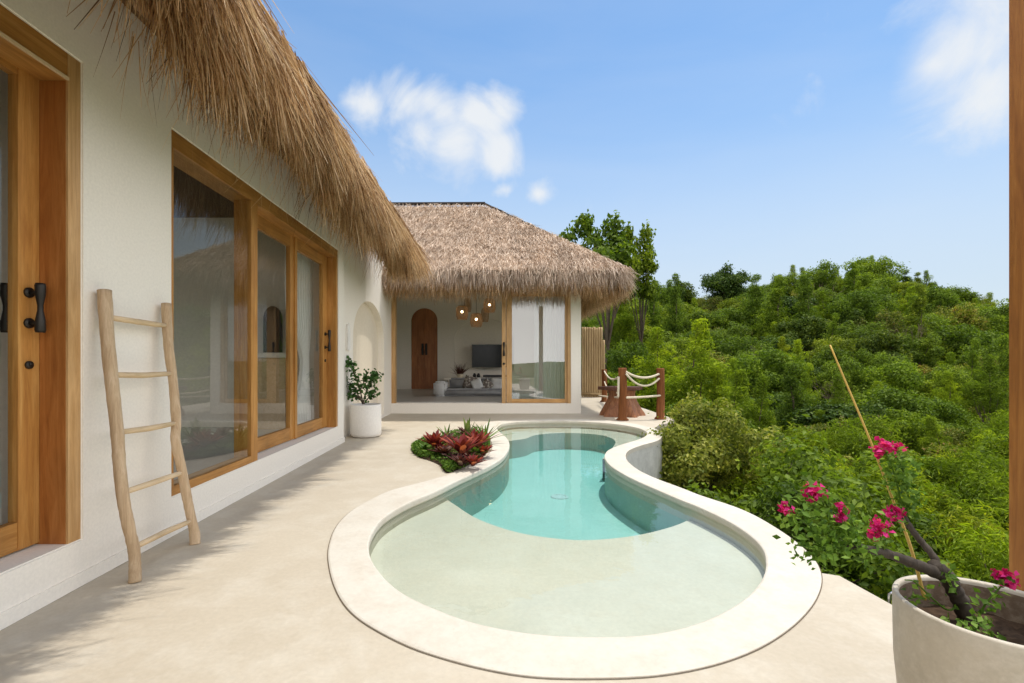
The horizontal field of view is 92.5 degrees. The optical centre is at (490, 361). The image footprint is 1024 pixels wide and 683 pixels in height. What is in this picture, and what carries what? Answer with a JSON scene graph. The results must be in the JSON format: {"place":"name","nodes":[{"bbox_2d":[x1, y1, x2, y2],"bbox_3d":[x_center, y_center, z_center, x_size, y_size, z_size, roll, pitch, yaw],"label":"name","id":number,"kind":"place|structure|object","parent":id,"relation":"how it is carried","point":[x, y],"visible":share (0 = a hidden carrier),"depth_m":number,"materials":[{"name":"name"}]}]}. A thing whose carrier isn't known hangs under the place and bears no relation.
{"place":"outdoors","nodes":[
{"label":"outdoors","id":0,"kind":"place"},
{"bbox_2d":[257,0,1008,328],"label":"sky","id":1,"kind":"structure","parent":0,"point":[763,137],"materials":[{"name":"blue"}]},
{"bbox_2d":[564,329,944,406],"bbox_3d":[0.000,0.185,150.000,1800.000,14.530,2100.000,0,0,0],"label":"hillside ground","id":2,"kind":"structure","parent":0,"point":[664,334],"depth_m":38.35,"materials":[{"name":"green plant"}]},
{"bbox_2d":[559,209,641,368],"bbox_3d":[5.710,-2.658,25.979,4.234,11.065,3.967,0,0,-35],"label":"tree","id":3,"kind":"object","parent":2,"relation":"on","point":[615,245],"visible":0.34,"depth_m":25.77,"materials":[{"name":"green plant"}]},
{"bbox_2d":[599,298,650,371],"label":"tree","id":4,"kind":"object","parent":2,"relation":"on","point":[625,320],"visible":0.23,"depth_m":27.34,"materials":[{"name":"green plant"}]},
{"bbox_2d":[605,337,670,381],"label":"tree","id":5,"kind":"object","parent":2,"relation":"on","point":[623,358],"visible":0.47,"depth_m":22.95,"materials":[{"name":"green plant"}]},
{"bbox_2d":[623,219,660,342],"bbox_3d":[7.944,-2.699,27.000,2.566,10.354,3.053,0,0,-17],"label":"tree","id":6,"kind":"object","parent":2,"relation":"on","point":[643,262],"visible":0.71,"depth_m":26.64,"materials":[{"name":"green plant"}]},
{"bbox_2d":[638,279,667,336],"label":"tree","id":7,"kind":"object","parent":2,"relation":"on","point":[653,316],"visible":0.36,"depth_m":34.71,"materials":[{"name":"green plant"}]},
{"bbox_2d":[626,325,683,411],"bbox_3d":[6.032,1.363,18.929,3.978,5.614,3.559,0,0,-31],"label":"tree","id":8,"kind":"object","parent":2,"relation":"on","point":[667,354],"visible":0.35,"depth_m":18.79,"materials":[{"name":"green plant"}]},
{"bbox_2d":[644,331,690,362],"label":"tree","id":9,"kind":"object","parent":2,"relation":"on","point":[682,345],"visible":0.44,"depth_m":27.66,"materials":[{"name":"green plant"}]},
{"bbox_2d":[659,273,688,343],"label":"tree","id":10,"kind":"object","parent":2,"relation":"on","point":[674,323],"visible":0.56,"depth_m":31.92,"materials":[{"name":"green plant"}]},
{"bbox_2d":[648,316,736,416],"bbox_3d":[7.114,1.409,17.410,3.253,6.030,4.730,0,0,-34],"label":"tree","id":11,"kind":"object","parent":2,"relation":"on","point":[705,371],"visible":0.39,"depth_m":16.82,"materials":[{"name":"green plant"}]},
{"bbox_2d":[678,307,715,333],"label":"tree","id":12,"kind":"object","parent":2,"relation":"on","point":[689,317],"visible":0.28,"depth_m":32.14,"materials":[{"name":"green plant"}]},
{"bbox_2d":[674,329,740,354],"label":"tree","id":13,"kind":"object","parent":2,"relation":"on","point":[716,341],"visible":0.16,"depth_m":28.49,"materials":[{"name":"green plant"}]},
{"bbox_2d":[703,369,731,408],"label":"tree","id":14,"kind":"object","parent":2,"relation":"on","point":[719,383],"visible":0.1,"depth_m":16.00,"materials":[{"name":"green plant"}]},
{"bbox_2d":[641,382,798,497],"bbox_3d":[3.435,1.851,7.918,2.077,3.029,2.348,0,0,-4],"label":"shrub","id":15,"kind":"object","parent":2,"relation":"on","point":[712,454],"visible":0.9,"depth_m":7.61,"materials":[{"name":"green plant"}]},
{"bbox_2d":[698,260,753,301],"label":"tree","id":16,"kind":"object","parent":2,"relation":"on","point":[724,282],"visible":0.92,"depth_m":45.22,"materials":[{"name":"green plant"}]},
{"bbox_2d":[710,306,749,330],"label":"tree","id":17,"kind":"object","parent":2,"relation":"on","point":[724,318],"visible":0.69,"depth_m":34.88,"materials":[{"name":"green plant"}]},
{"bbox_2d":[713,321,753,354],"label":"tree","id":18,"kind":"object","parent":2,"relation":"on","point":[738,333],"visible":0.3,"depth_m":28.89,"materials":[{"name":"green plant"}]},
{"bbox_2d":[716,369,763,425],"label":"tree","id":19,"kind":"object","parent":2,"relation":"on","point":[740,385],"visible":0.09,"depth_m":14.40,"materials":[{"name":"green plant"}]},
{"bbox_2d":[714,334,774,360],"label":"tree","id":20,"kind":"object","parent":2,"relation":"on","point":[746,344],"visible":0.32,"depth_m":26.41,"materials":[{"name":"green plant"}]},
{"bbox_2d":[732,273,767,338],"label":"tree","id":21,"kind":"object","parent":2,"relation":"on","point":[754,297],"visible":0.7,"depth_m":34.55,"materials":[{"name":"green plant"}]},
{"bbox_2d":[736,373,780,440],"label":"tree","id":22,"kind":"object","parent":2,"relation":"on","point":[755,417],"visible":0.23,"depth_m":13.27,"materials":[{"name":"green plant"}]},
{"bbox_2d":[751,275,791,341],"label":"tree","id":23,"kind":"object","parent":2,"relation":"on","point":[771,314],"visible":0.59,"depth_m":32.26,"materials":[{"name":"green plant"}]},
{"bbox_2d":[728,346,816,396],"bbox_3d":[12.308,1.124,21.818,3.466,3.724,2.757,7,1,34],"label":"tree","id":24,"kind":"object","parent":2,"relation":"on","point":[773,366],"visible":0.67,"depth_m":21.50,"materials":[{"name":"green plant"}]},
{"bbox_2d":[749,391,795,424],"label":"tree","id":25,"kind":"object","parent":2,"relation":"on","point":[772,406],"visible":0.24,"depth_m":18.41,"materials":[{"name":"green plant"}]},
{"bbox_2d":[758,292,818,322],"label":"tree","id":26,"kind":"object","parent":2,"relation":"on","point":[788,303],"visible":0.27,"depth_m":35.13,"materials":[{"name":"green plant"}]},
{"bbox_2d":[686,414,897,540],"bbox_3d":[3.789,2.311,6.548,2.515,3.284,2.925,0,0,43],"label":"shrub","id":27,"kind":"object","parent":2,"relation":"on","point":[811,465],"visible":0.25,"depth_m":6.33,"materials":[{"name":"green plant"}]},
{"bbox_2d":[768,338,818,399],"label":"tree","id":28,"kind":"object","parent":2,"relation":"on","point":[798,348],"visible":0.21,"depth_m":21.45,"materials":[{"name":"green plant"}]},
{"bbox_2d":[774,361,822,434],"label":"tree","id":29,"kind":"object","parent":2,"relation":"on","point":[794,383],"visible":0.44,"depth_m":16.72,"materials":[{"name":"green plant"}]},
{"bbox_2d":[774,313,838,356],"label":"tree","id":30,"kind":"object","parent":2,"relation":"on","point":[804,329],"visible":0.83,"depth_m":29.11,"materials":[{"name":"green plant"}]},
{"bbox_2d":[712,472,904,549],"bbox_3d":[4.082,3.086,6.713,2.646,3.135,2.526,0,0,43],"label":"shrub","id":31,"kind":"object","parent":2,"relation":"on","point":[749,487],"visible":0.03,"depth_m":7.26,"materials":[{"name":"green plant"}]},
{"bbox_2d":[789,274,834,352],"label":"tree","id":32,"kind":"object","parent":2,"relation":"on","point":[801,309],"visible":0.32,"depth_m":31.17,"materials":[{"name":"green plant"}]},
{"bbox_2d":[793,258,844,293],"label":"tree","id":33,"kind":"object","parent":2,"relation":"on","point":[821,277],"visible":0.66,"depth_m":41.38,"materials":[{"name":"green plant"}]},
{"bbox_2d":[729,477,924,600],"bbox_3d":[3.479,2.473,5.258,1.512,2.573,2.332,0,0,7],"label":"shrub","id":34,"kind":"object","parent":2,"relation":"on","point":[852,570],"visible":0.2,"depth_m":4.87,"materials":[{"name":"green plant"}]},
{"bbox_2d":[803,345,857,394],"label":"tree","id":35,"kind":"object","parent":2,"relation":"on","point":[827,355],"visible":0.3,"depth_m":23.04,"materials":[{"name":"green plant"}]},
{"bbox_2d":[804,334,857,360],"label":"tree","id":36,"kind":"object","parent":2,"relation":"on","point":[838,343],"visible":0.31,"depth_m":24.86,"materials":[{"name":"green plant"}]},
{"bbox_2d":[782,394,889,432],"bbox_3d":[11.070,2.530,15.634,2.772,3.051,2.688,0,0,-31],"label":"tree","id":37,"kind":"object","parent":2,"relation":"on","point":[833,411],"visible":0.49,"depth_m":15.40,"materials":[{"name":"green plant"}]},
{"bbox_2d":[814,354,864,401],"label":"tree","id":38,"kind":"object","parent":2,"relation":"on","point":[847,367],"visible":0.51,"depth_m":20.36,"materials":[{"name":"green plant"}]},
{"bbox_2d":[822,374,857,414],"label":"tree","id":39,"kind":"object","parent":2,"relation":"on","point":[838,385],"visible":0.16,"depth_m":16.54,"materials":[{"name":"green plant"}]},
{"bbox_2d":[779,410,913,466],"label":"shrub","id":40,"kind":"object","parent":2,"relation":"on","point":[857,438],"visible":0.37,"depth_m":11.77,"materials":[{"name":"green plant"}]},
{"bbox_2d":[838,262,864,296],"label":"tree","id":41,"kind":"object","parent":2,"relation":"on","point":[851,283],"visible":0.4,"depth_m":40.50,"materials":[{"name":"green plant"}]},
{"bbox_2d":[824,288,886,330],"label":"tree","id":42,"kind":"object","parent":2,"relation":"on","point":[857,304],"visible":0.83,"depth_m":30.42,"materials":[{"name":"green plant"}]},
{"bbox_2d":[835,318,896,354],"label":"tree","id":43,"kind":"object","parent":2,"relation":"on","point":[853,332],"visible":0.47,"depth_m":26.68,"materials":[{"name":"green plant"}]},
{"bbox_2d":[853,347,887,375],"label":"tree","id":44,"kind":"object","parent":2,"relation":"on","point":[864,358],"visible":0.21,"depth_m":23.04,"materials":[{"name":"green plant"}]},
{"bbox_2d":[836,256,909,285],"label":"tree","id":45,"kind":"object","parent":2,"relation":"on","point":[866,265],"visible":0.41,"depth_m":43.88,"materials":[{"name":"green plant"}]},
{"bbox_2d":[843,284,905,313],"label":"tree","id":46,"kind":"object","parent":2,"relation":"on","point":[891,299],"visible":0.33,"depth_m":33.88,"materials":[{"name":"green plant"}]},
{"bbox_2d":[854,271,903,294],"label":"tree","id":47,"kind":"object","parent":2,"relation":"on","point":[883,280],"visible":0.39,"depth_m":40.45,"materials":[{"name":"green plant"}]},
{"bbox_2d":[784,450,976,535],"bbox_3d":[6.508,3.097,8.517,2.911,3.043,2.591,0,0,12],"label":"shrub","id":48,"kind":"object","parent":2,"relation":"on","point":[931,507],"visible":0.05,"depth_m":7.85,"materials":[{"name":"green plant"}]},
{"bbox_2d":[853,308,909,334],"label":"tree","id":49,"kind":"object","parent":2,"relation":"on","point":[891,322],"visible":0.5,"depth_m":28.86,"materials":[{"name":"green plant"}]},
{"bbox_2d":[853,325,917,363],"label":"tree","id":50,"kind":"object","parent":2,"relation":"on","point":[886,342],"visible":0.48,"depth_m":24.52,"materials":[{"name":"green plant"}]},
{"bbox_2d":[848,360,936,403],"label":"tree","id":51,"kind":"object","parent":2,"relation":"on","point":[906,377],"visible":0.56,"depth_m":19.80,"materials":[{"name":"green plant"}]},
{"bbox_2d":[845,384,944,423],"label":"tree","id":52,"kind":"object","parent":2,"relation":"on","point":[893,399],"visible":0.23,"depth_m":17.04,"materials":[{"name":"green plant"}]},
{"bbox_2d":[869,350,924,382],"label":"tree","id":53,"kind":"object","parent":2,"relation":"on","point":[882,359],"visible":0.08,"depth_m":21.31,"materials":[{"name":"green plant"}]},
{"bbox_2d":[855,524,939,599],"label":"shrub","id":54,"kind":"object","parent":2,"relation":"on","point":[904,540],"visible":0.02,"depth_m":5.88,"materials":[{"name":"green plant"}]},
{"bbox_2d":[875,406,949,455],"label":"tree","id":55,"kind":"object","parent":2,"relation":"on","point":[911,426],"visible":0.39,"depth_m":14.75,"materials":[{"name":"green plant"}]},
{"bbox_2d":[894,331,945,368],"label":"tree","id":56,"kind":"object","parent":2,"relation":"on","point":[921,348],"visible":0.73,"depth_m":24.91,"materials":[{"name":"green plant"}]},
{"bbox_2d":[846,445,997,504],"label":"shrub","id":57,"kind":"object","parent":2,"relation":"on","point":[863,460],"visible":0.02,"depth_m":9.85,"materials":[{"name":"green plant"}]},
{"bbox_2d":[858,544,989,604],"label":"shrub","id":58,"kind":"object","parent":2,"relation":"on","point":[877,587],"depth_m":4.60,"materials":[{"name":"green plant"}]},
{"bbox_2d":[897,283,956,360],"bbox_3d":[24.056,-1.363,27.501,2.796,6.233,2.551,4,-3,-23],"label":"tree","id":59,"kind":"object","parent":2,"relation":"on","point":[919,302],"visible":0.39,"depth_m":27.52,"materials":[{"name":"green plant"}]},
{"bbox_2d":[896,312,959,339],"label":"tree","id":60,"kind":"object","parent":2,"relation":"on","point":[935,325],"visible":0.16,"depth_m":28.01,"materials":[{"name":"green plant"}]},
{"bbox_2d":[848,457,1008,543],"bbox_3d":[7.024,3.072,7.668,2.570,3.171,2.333,0,0,25],"label":"shrub","id":61,"kind":"object","parent":2,"relation":"on","point":[1002,510],"visible":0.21,"depth_m":7.56,"materials":[{"name":"green plant"}]},
{"bbox_2d":[899,395,974,439],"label":"tree","id":62,"kind":"object","parent":2,"relation":"on","point":[946,418],"visible":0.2,"depth_m":16.30,"materials":[{"name":"green plant"}]},
{"bbox_2d":[904,284,970,315],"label":"tree","id":63,"kind":"object","parent":2,"relation":"on","point":[951,299],"visible":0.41,"depth_m":36.48,"materials":[{"name":"green plant"}]},
{"bbox_2d":[888,507,988,580],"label":"shrub","id":64,"kind":"object","parent":2,"relation":"on","point":[921,525],"visible":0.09,"depth_m":6.67,"materials":[{"name":"green plant"}]},
{"bbox_2d":[916,416,965,455],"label":"tree","id":65,"kind":"object","parent":2,"relation":"on","point":[935,432],"visible":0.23,"depth_m":13.77,"materials":[{"name":"green plant"}]},
{"bbox_2d":[921,436,965,459],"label":"shrub","id":66,"kind":"object","parent":2,"relation":"on","point":[937,448],"visible":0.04,"depth_m":12.15,"materials":[{"name":"green plant"}]},
{"bbox_2d":[883,518,1008,592],"bbox_3d":[4.886,3.101,4.687,1.904,3.048,2.547,0,0,11],"label":"shrub","id":67,"kind":"object","parent":2,"relation":"on","point":[996,557],"visible":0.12,"depth_m":5.21,"materials":[{"name":"green plant"}]},
{"bbox_2d":[929,371,969,422],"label":"tree","id":68,"kind":"object","parent":2,"relation":"on","point":[944,395],"visible":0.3,"depth_m":18.00,"materials":[{"name":"green plant"}]},
{"bbox_2d":[921,364,984,410],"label":"tree","id":69,"kind":"object","parent":2,"relation":"on","point":[958,376],"visible":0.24,"depth_m":19.10,"materials":[{"name":"green plant"}]},
{"bbox_2d":[904,446,1008,503],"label":"shrub","id":70,"kind":"object","parent":2,"relation":"on","point":[946,466],"visible":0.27,"depth_m":8.85,"materials":[{"name":"green plant"}]},
{"bbox_2d":[931,421,981,448],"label":"tree","id":71,"kind":"object","parent":2,"relation":"on","point":[951,434],"visible":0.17,"depth_m":14.71,"materials":[{"name":"green plant"}]},
{"bbox_2d":[928,299,991,331],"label":"tree","id":72,"kind":"object","parent":2,"relation":"on","point":[966,315],"visible":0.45,"depth_m":29.73,"materials":[{"name":"green plant"}]},
{"bbox_2d":[918,495,1008,565],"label":"shrub","id":73,"kind":"object","parent":2,"relation":"on","point":[973,523],"visible":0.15,"depth_m":6.32,"materials":[{"name":"green plant"}]},
{"bbox_2d":[946,285,982,316],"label":"tree","id":74,"kind":"object","parent":2,"relation":"on","point":[962,293],"visible":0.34,"depth_m":42.30,"materials":[{"name":"green plant"}]},
{"bbox_2d":[931,322,1007,366],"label":"tree","id":75,"kind":"object","parent":2,"relation":"on","point":[964,335],"visible":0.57,"depth_m":27.11,"materials":[{"name":"green plant"}]},
{"bbox_2d":[958,338,987,402],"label":"tree","id":76,"kind":"object","parent":2,"relation":"on","point":[972,358],"visible":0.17,"depth_m":20.31,"materials":[{"name":"green plant"}]},
{"bbox_2d":[953,353,1008,431],"bbox_3d":[17.464,1.753,16.874,3.035,4.189,2.003,6,-7,23],"label":"tree","id":77,"kind":"object","parent":2,"relation":"on","point":[974,390],"visible":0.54,"depth_m":17.12,"materials":[{"name":"green plant"}]},
{"bbox_2d":[953,338,1008,368],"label":"tree","id":78,"kind":"object","parent":2,"relation":"on","point":[987,351],"visible":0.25,"depth_m":24.97,"materials":[{"name":"green plant"}]},
{"bbox_2d":[956,432,1008,468],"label":"shrub","id":79,"kind":"object","parent":2,"relation":"on","point":[981,448],"visible":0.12,"depth_m":11.44,"materials":[{"name":"green plant"}]},
{"bbox_2d":[961,409,1008,450],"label":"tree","id":80,"kind":"object","parent":2,"relation":"on","point":[974,433],"visible":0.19,"depth_m":13.66,"materials":[{"name":"green plant"}]},
{"bbox_2d":[966,424,1008,459],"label":"shrub","id":81,"kind":"object","parent":2,"relation":"on","point":[1003,444],"visible":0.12,"depth_m":11.58,"materials":[{"name":"green plant"}]},
{"bbox_2d":[973,298,1008,334],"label":"tree","id":82,"kind":"object","parent":2,"relation":"on","point":[1003,311],"visible":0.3,"depth_m":31.49,"materials":[{"name":"green plant"}]},
{"bbox_2d":[977,334,1008,412],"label":"tree","id":83,"kind":"object","parent":2,"relation":"on","point":[1004,366],"visible":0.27,"depth_m":18.78,"materials":[{"name":"green plant"}]},
{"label":"deck foundation","id":84,"kind":"structure","parent":2,"relation":"on","visible":0},
{"bbox_2d":[0,396,896,682],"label":"deck","id":85,"kind":"structure","parent":84,"relation":"on","point":[244,592],"depth_m":2.29,"materials":[{"name":"concrete"}]},
{"bbox_2d":[97,289,200,583],"bbox_3d":[-2.051,0.402,2.960,0.275,1.613,0.638,0,0,0],"label":"ladder","id":86,"kind":"object","parent":85,"relation":"on","point":[107,317],"visible":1,"depth_m":2.71,"materials":[{"name":"beige wood"}]},
{"bbox_2d":[0,0,443,630],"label":"villa","id":87,"kind":"object","parent":85,"relation":"on","point":[202,168],"visible":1,"depth_m":3.02,"materials":[{"name":"paint"}]},
{"bbox_2d":[0,57,45,556],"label":"door leaf","id":88,"kind":"structure","parent":87,"relation":"in","point":[23,297],"depth_m":2.47,"materials":[{"name":"brown wood"}]},
{"bbox_2d":[233,353,285,428],"bbox_3d":[-3.225,0.410,6.985,0.750,1.080,0.270,0,0,0],"label":"bedroom counter","id":89,"kind":"object","parent":87,"relation":"on","point":[271,390],"visible":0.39,"depth_m":6.90,"materials":[{"name":"paint"}]},
{"bbox_2d":[263,306,282,352],"bbox_3d":[-3.120,-0.468,7.010,0.260,0.665,0.040,0,0,0],"label":"arched mirror","id":90,"kind":"object","parent":89,"relation":"on","point":[272,330],"visible":1,"depth_m":6.99,"materials":[{"name":"grey mirror"}]},
{"bbox_2d":[285,246,311,424],"bbox_3d":[-2.560,-0.530,6.535,0.079,2.940,0.770,0,0,0],"label":"curtain","id":91,"kind":"object","parent":87,"relation":"hanging from","point":[304,293],"visible":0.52,"depth_m":6.63,"materials":[{"name":"white fabric"}]},
{"bbox_2d":[345,355,383,437],"bbox_3d":[-2.102,0.539,7.920,0.742,1.316,0.488,0,0,0],"label":"potted jade","id":92,"kind":"object","parent":85,"relation":"on","point":[365,419],"visible":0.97,"depth_m":7.82,"materials":[{"name":"ceramic"}]},
{"bbox_2d":[411,425,490,472],"bbox_3d":[-0.556,1.138,6.898,1.144,0.157,3.260,0,0,0],"label":"planting bed","id":93,"kind":"object","parent":85,"relation":"on","point":[449,466],"visible":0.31,"depth_m":6.14,"materials":[{"name":"plant"}]},
{"bbox_2d":[439,433,489,454],"bbox_3d":[-0.287,0.958,5.708,0.526,0.244,0.628,0,0,-31],"label":"bromeliad","id":94,"kind":"object","parent":93,"relation":"on","point":[462,444],"visible":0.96,"depth_m":5.68,"materials":[{"name":"red plant"}]},
{"bbox_2d":[381,202,641,412],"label":"guest house","id":95,"kind":"structure","parent":85,"relation":"on","point":[511,265],"depth_m":11.58,"materials":[{"name":"paint"}]},
{"bbox_2d":[411,308,436,388],"bbox_3d":[-2.341,-0.472,17.250,0.919,2.839,0.100,0,0,0],"label":"arched door","id":96,"kind":"structure","parent":95,"relation":"in","point":[424,321],"depth_m":17.26,"materials":[{"name":"brown wood"}]},
{"bbox_2d":[434,378,514,395],"bbox_3d":[-0.458,0.705,13.975,2.263,0.490,0.950,0,0,0],"label":"sofa","id":97,"kind":"object","parent":95,"relation":"on","point":[452,387],"visible":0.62,"depth_m":13.58,"materials":[{"name":"grey fabric"}]},
{"bbox_2d":[472,344,501,366],"bbox_3d":[0.001,-0.210,17.007,1.320,0.794,0.066,0,0,0],"label":"television","id":98,"kind":"object","parent":95,"relation":"attached to","point":[486,355],"visible":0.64,"depth_m":16.97,"materials":[{"name":"black plastic"}]},
{"bbox_2d":[444,377,533,389],"bbox_3d":[0.013,0.735,16.795,3.173,0.430,0.790,0,0,0],"label":"console shelf","id":99,"kind":"object","parent":95,"relation":"on","point":[522,383],"visible":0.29,"depth_m":16.50,"materials":[{"name":"paint"}]},
{"bbox_2d":[534,296,564,398],"bbox_3d":[1.415,-0.580,11.870,0.730,3.040,0.060,0,0,0],"label":"curtain","id":100,"kind":"object","parent":95,"relation":"hanging from","point":[549,323],"visible":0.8,"depth_m":11.87,"materials":[{"name":"white fabric"}]},
{"bbox_2d":[327,419,822,679],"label":"swimming pool","id":101,"kind":"structure","parent":85,"relation":"in","point":[551,550],"depth_m":3.15,"materials":[{"name":"paint"}]},
{"bbox_2d":[581,327,607,396],"bbox_3d":[3.515,0.003,16.797,0.932,2.410,0.225,0,0,0],"label":"bamboo fence","id":102,"kind":"object","parent":85,"relation":"on","point":[593,353],"visible":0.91,"depth_m":16.77,"materials":[{"name":"wood"}]},
{"bbox_2d":[597,386,644,417],"bbox_3d":[2.872,0.875,10.940,0.916,0.650,0.827,0,0,35],"label":"root table","id":103,"kind":"object","parent":85,"relation":"on","point":[610,408],"visible":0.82,"depth_m":10.77,"materials":[{"name":"brown wood"}]},
{"bbox_2d":[598,368,665,420],"bbox_3d":[3.134,0.660,12.447,1.097,1.080,4.944,0,0,0],"label":"rope railing","id":104,"kind":"object","parent":85,"relation":"on","point":[623,375],"visible":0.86,"depth_m":10.16,"materials":[{"name":"red wood"}]},
{"bbox_2d":[892,575,1023,682],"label":"concrete planter","id":105,"kind":"object","parent":85,"relation":"on","point":[929,646],"visible":0.83,"depth_m":1.42,"materials":[{"name":"concrete"}]},
{"bbox_2d":[829,345,926,599],"bbox_3d":[1.301,0.349,1.657,0.029,0.820,0.261,0,0,-44],"label":"dry cane","id":106,"kind":"object","parent":105,"relation":"in","point":[902,524],"visible":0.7,"depth_m":1.64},
{"bbox_2d":[772,436,1020,640],"bbox_3d":[1.173,0.535,1.421,0.710,0.587,0.331,0,0,-22],"label":"bougainvillea","id":107,"kind":"object","parent":105,"relation":"in","point":[934,566],"visible":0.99,"depth_m":1.44,"materials":[{"name":"green plant"}]},
{"bbox_2d":[1009,0,1023,590],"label":"timber post","id":108,"kind":"object","parent":85,"relation":"on","point":[1016,285],"depth_m":1.93,"materials":[{"name":"brown wood"}]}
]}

